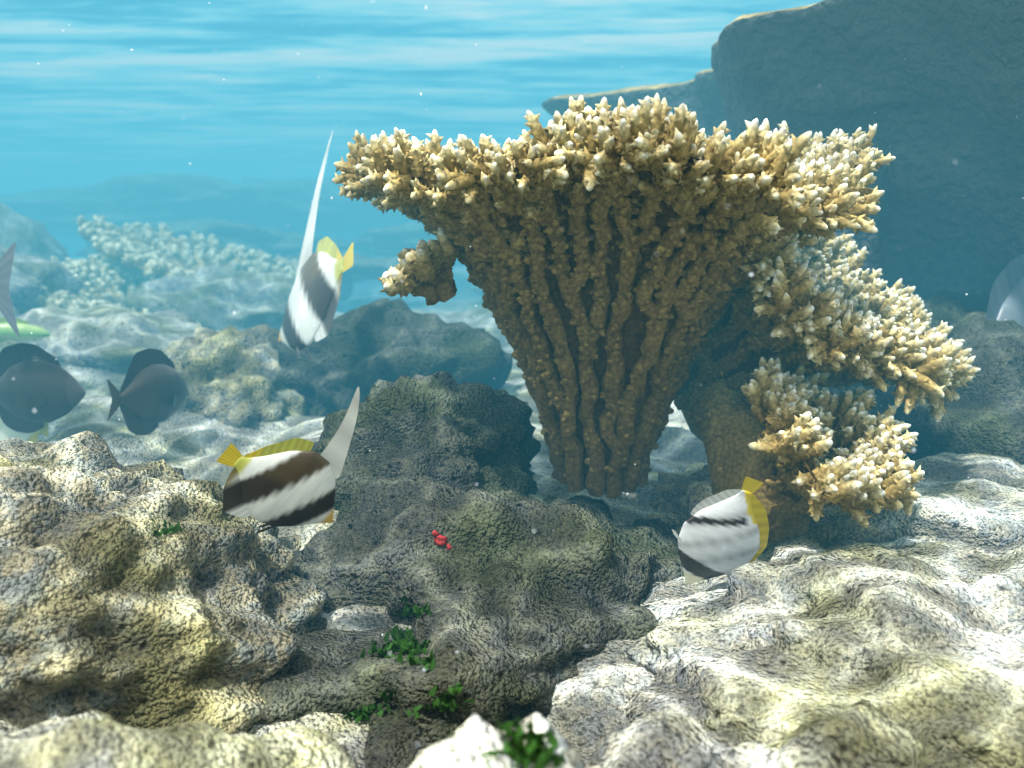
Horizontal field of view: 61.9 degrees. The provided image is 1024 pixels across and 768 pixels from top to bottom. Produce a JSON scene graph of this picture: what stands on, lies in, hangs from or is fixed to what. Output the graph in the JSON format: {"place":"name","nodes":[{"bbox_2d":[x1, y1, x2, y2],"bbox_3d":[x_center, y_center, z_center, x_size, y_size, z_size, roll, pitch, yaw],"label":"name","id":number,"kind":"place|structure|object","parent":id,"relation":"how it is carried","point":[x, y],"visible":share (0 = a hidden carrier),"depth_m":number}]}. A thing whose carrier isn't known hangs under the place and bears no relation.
{"place":"outdoors","nodes":[
{"label":"outdoors","id":0,"kind":"place"},
{"bbox_2d":[0,242,19,337],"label":"fish","id":1,"kind":"object","parent":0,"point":[6,305],"visible":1,"depth_m":0.71},
{"bbox_2d":[0,418,47,441],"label":"white fish","id":2,"kind":"object","parent":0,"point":[6,432],"visible":0.25,"depth_m":0.83},
{"bbox_2d":[0,318,50,341],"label":"fish","id":3,"kind":"object","parent":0,"point":[25,330],"visible":0.89,"depth_m":1.07},
{"bbox_2d":[0,343,85,432],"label":"fish","id":4,"kind":"object","parent":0,"point":[46,386],"visible":0.99,"depth_m":0.80},
{"bbox_2d":[57,238,73,248],"bbox_3d":[-2.699,-0.880,5.144,0.434,0.309,0.449,0,10,0],"label":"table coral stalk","id":5,"kind":"object","parent":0,"point":[66,243],"visible":0.04,"depth_m":4.96},
{"bbox_2d":[107,348,188,434],"bbox_3d":[-0.331,0.007,0.785,0.031,0.078,0.116,0,10,0],"label":"fish","id":6,"kind":"object","parent":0,"point":[151,395],"visible":1,"depth_m":0.78},
{"bbox_2d":[74,218,348,259],"bbox_3d":[-1.069,-0.526,3.185,0.973,0.184,0.755,0,10,0],"label":"rock","id":7,"kind":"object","parent":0,"point":[274,242],"visible":0.41,"depth_m":2.95},
{"bbox_2d":[216,387,359,533],"bbox_3d":[-0.108,0.038,0.417,0.072,0.078,0.018,0,10,0],"label":"bannerfish","id":8,"kind":"object","parent":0,"point":[290,482],"visible":1,"depth_m":0.42},
{"bbox_2d":[278,131,352,360],"bbox_3d":[-0.202,-0.148,0.854,0.070,0.231,0.208,-3,10,-16],"label":"bannerfish","id":9,"kind":"object","parent":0,"point":[314,296],"visible":1,"depth_m":0.82},
{"bbox_2d":[339,282,353,301],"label":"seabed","id":10,"kind":"structure","parent":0,"point":[346,290],"depth_m":2.56},
{"bbox_2d":[339,239,387,257],"bbox_3d":[-0.775,-0.859,4.820,0.587,0.360,0.591,0,10,0],"label":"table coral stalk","id":11,"kind":"object","parent":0,"point":[354,250],"visible":0.02,"depth_m":4.61},
{"bbox_2d":[37,295,707,767],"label":"seabed","id":12,"kind":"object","parent":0,"point":[591,703],"depth_m":0.75},
{"bbox_2d":[0,202,69,261],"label":"rock","id":13,"kind":"object","parent":12,"relation":"on","point":[28,236],"visible":0.3,"depth_m":2.03},
{"bbox_2d":[0,245,84,317],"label":"rock","id":14,"kind":"object","parent":12,"relation":"on","point":[31,276],"visible":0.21,"depth_m":1.51},
{"bbox_2d":[50,233,87,242],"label":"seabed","id":15,"kind":"structure","parent":12,"relation":"on","point":[57,236],"depth_m":4.88},
{"bbox_2d":[67,242,87,259],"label":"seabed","id":16,"kind":"structure","parent":12,"relation":"on","point":[75,248],"depth_m":4.95},
{"bbox_2d":[0,303,219,398],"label":"pale rock","id":17,"kind":"object","parent":12,"relation":"on","point":[92,350],"visible":0.25,"depth_m":1.16},
{"bbox_2d":[0,431,327,733],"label":"rock","id":18,"kind":"object","parent":12,"relation":"on","point":[208,613],"visible":0.82,"depth_m":0.40},
{"bbox_2d":[0,710,355,767],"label":"rock","id":19,"kind":"object","parent":12,"relation":"on","point":[95,739],"visible":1,"depth_m":0.27},
{"bbox_2d":[0,174,361,236],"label":"rock","id":20,"kind":"object","parent":12,"relation":"on","point":[119,201],"visible":0.76,"depth_m":3.72},
{"bbox_2d":[114,266,343,331],"bbox_3d":[-0.617,-0.126,1.764,0.635,0.233,0.469,0,10,0],"label":"rock","id":21,"kind":"object","parent":12,"relation":"on","point":[211,297],"visible":0.18,"depth_m":1.61},
{"bbox_2d":[158,324,310,427],"bbox_3d":[-0.338,0.011,0.995,0.249,0.157,0.232,0,10,0],"label":"rock","id":22,"kind":"object","parent":12,"relation":"on","point":[231,376],"visible":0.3,"depth_m":0.94},
{"bbox_2d":[236,177,420,239],"bbox_3d":[-0.696,-0.979,4.739,2.090,0.435,1.574,0,10,0],"label":"rock","id":23,"kind":"object","parent":12,"relation":"on","point":[371,215],"visible":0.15,"depth_m":4.21},
{"bbox_2d":[283,252,399,281],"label":"rock","id":24,"kind":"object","parent":12,"relation":"on","point":[363,267],"visible":0.27,"depth_m":2.49},
{"bbox_2d":[151,518,565,767],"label":"algae tufts","id":25,"kind":"object","parent":12,"relation":"on","point":[528,753],"visible":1,"depth_m":0.38},
{"bbox_2d":[270,298,512,416],"bbox_3d":[-0.171,-0.014,1.055,0.332,0.182,0.312,-4,11,-24],"label":"rock","id":26,"kind":"object","parent":12,"relation":"on","point":[351,351],"visible":0.33,"depth_m":0.97},
{"bbox_2d":[350,258,482,300],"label":"reef rock","id":27,"kind":"object","parent":12,"relation":"on","point":[464,287],"visible":0.03,"depth_m":3.14},
{"bbox_2d":[412,307,512,353],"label":"pale rock","id":28,"kind":"object","parent":12,"relation":"on","point":[483,318],"visible":0.02,"depth_m":1.55},
{"bbox_2d":[255,471,683,767],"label":"rock","id":29,"kind":"object","parent":12,"relation":"on","point":[535,618],"visible":0.55,"depth_m":0.47},
{"bbox_2d":[311,371,540,510],"bbox_3d":[-0.070,0.056,0.646,0.186,0.128,0.173,0,10,0],"label":"rock","id":30,"kind":"object","parent":29,"relation":"on","point":[443,427],"visible":0.51,"depth_m":0.61},
{"bbox_2d":[432,530,438,535],"bbox_3d":[-0.044,0.086,0.497,0.004,0.004,0.004,0,10,0],"label":"red sponge","id":31,"kind":"object","parent":29,"relation":"on","point":[435,533],"visible":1,"depth_m":0.50},
{"bbox_2d":[434,535,447,545],"bbox_3d":[-0.042,0.091,0.498,0.008,0.006,0.006,0,10,0],"label":"red sponge","id":32,"kind":"object","parent":29,"relation":"on","point":[440,540],"visible":1,"depth_m":0.50},
{"bbox_2d":[471,287,483,294],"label":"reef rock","id":33,"kind":"object","parent":12,"relation":"on","point":[478,290],"depth_m":2.34},
{"bbox_2d":[409,712,583,767],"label":"rock","id":34,"kind":"object","parent":12,"relation":"on","point":[470,740],"visible":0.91,"depth_m":0.24},
{"bbox_2d":[332,93,980,549],"bbox_3d":[0.106,-0.026,0.579,0.444,0.344,0.320,0,10,0],"label":"table coral","id":35,"kind":"object","parent":12,"relation":"on","point":[554,237],"visible":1,"depth_m":0.51},
{"bbox_2d":[584,699,925,767],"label":"rock","id":36,"kind":"object","parent":12,"relation":"on","point":[862,733],"visible":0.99,"depth_m":0.30},
{"bbox_2d":[644,461,881,561],"bbox_3d":[0.175,0.105,0.628,0.222,0.100,0.209,0,10,0],"label":"rock","id":37,"kind":"object","parent":12,"relation":"on","point":[676,498],"visible":0.13,"depth_m":0.59},
{"bbox_2d":[541,0,1023,300],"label":"rock formation","id":38,"kind":"object","parent":12,"relation":"on","point":[932,89],"visible":0.38,"depth_m":0.81},
{"bbox_2d":[624,536,1023,767],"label":"rock slab","id":39,"kind":"object","parent":12,"relation":"on","point":[782,643],"visible":0.77,"depth_m":0.39},
{"bbox_2d":[834,165,910,296],"bbox_3d":[0.345,-0.097,0.995,0.228,0.327,0.248,-7,12,-36],"label":"rock","id":40,"kind":"object","parent":12,"relation":"on","point":[880,254],"visible":0.05,"depth_m":0.87},
{"bbox_2d":[822,290,1023,464],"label":"rock","id":41,"kind":"object","parent":12,"relation":"on","point":[984,414],"visible":0.16,"depth_m":0.70},
{"bbox_2d":[863,452,1023,547],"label":"rock slab","id":42,"kind":"object","parent":12,"relation":"on","point":[954,502],"visible":0.18,"depth_m":0.56},
{"bbox_2d":[345,221,437,257],"bbox_3d":[-0.299,-0.584,3.481,0.754,0.155,0.731,0,10,0],"label":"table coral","id":43,"kind":"object","parent":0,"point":[390,241],"visible":0.36,"depth_m":3.24},
{"bbox_2d":[0,0,822,194],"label":"water surface","id":44,"kind":"object","parent":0,"point":[91,93],"depth_m":2.78},
{"bbox_2d":[13,0,1019,745],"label":"floating particles","id":45,"kind":"object","parent":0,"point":[473,316],"visible":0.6,"depth_m":0.29},
{"bbox_2d":[672,476,768,583],"bbox_3d":[0.118,0.082,0.479,0.062,0.067,0.020,-2,10,-11],"label":"butterflyfish","id":46,"kind":"object","parent":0,"point":[734,523],"visible":0.98,"depth_m":0.47},
{"bbox_2d":[985,254,1023,325],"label":"fish","id":47,"kind":"object","parent":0,"point":[1006,299],"visible":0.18,"depth_m":0.78},
{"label":"far reef rock","id":48,"kind":"object","parent":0,"visible":0},
{"bbox_2d":[33,215,340,324],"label":"background table corals","id":49,"kind":"object","parent":48,"relation":"on","point":[127,260],"visible":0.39,"depth_m":1.82}
]}

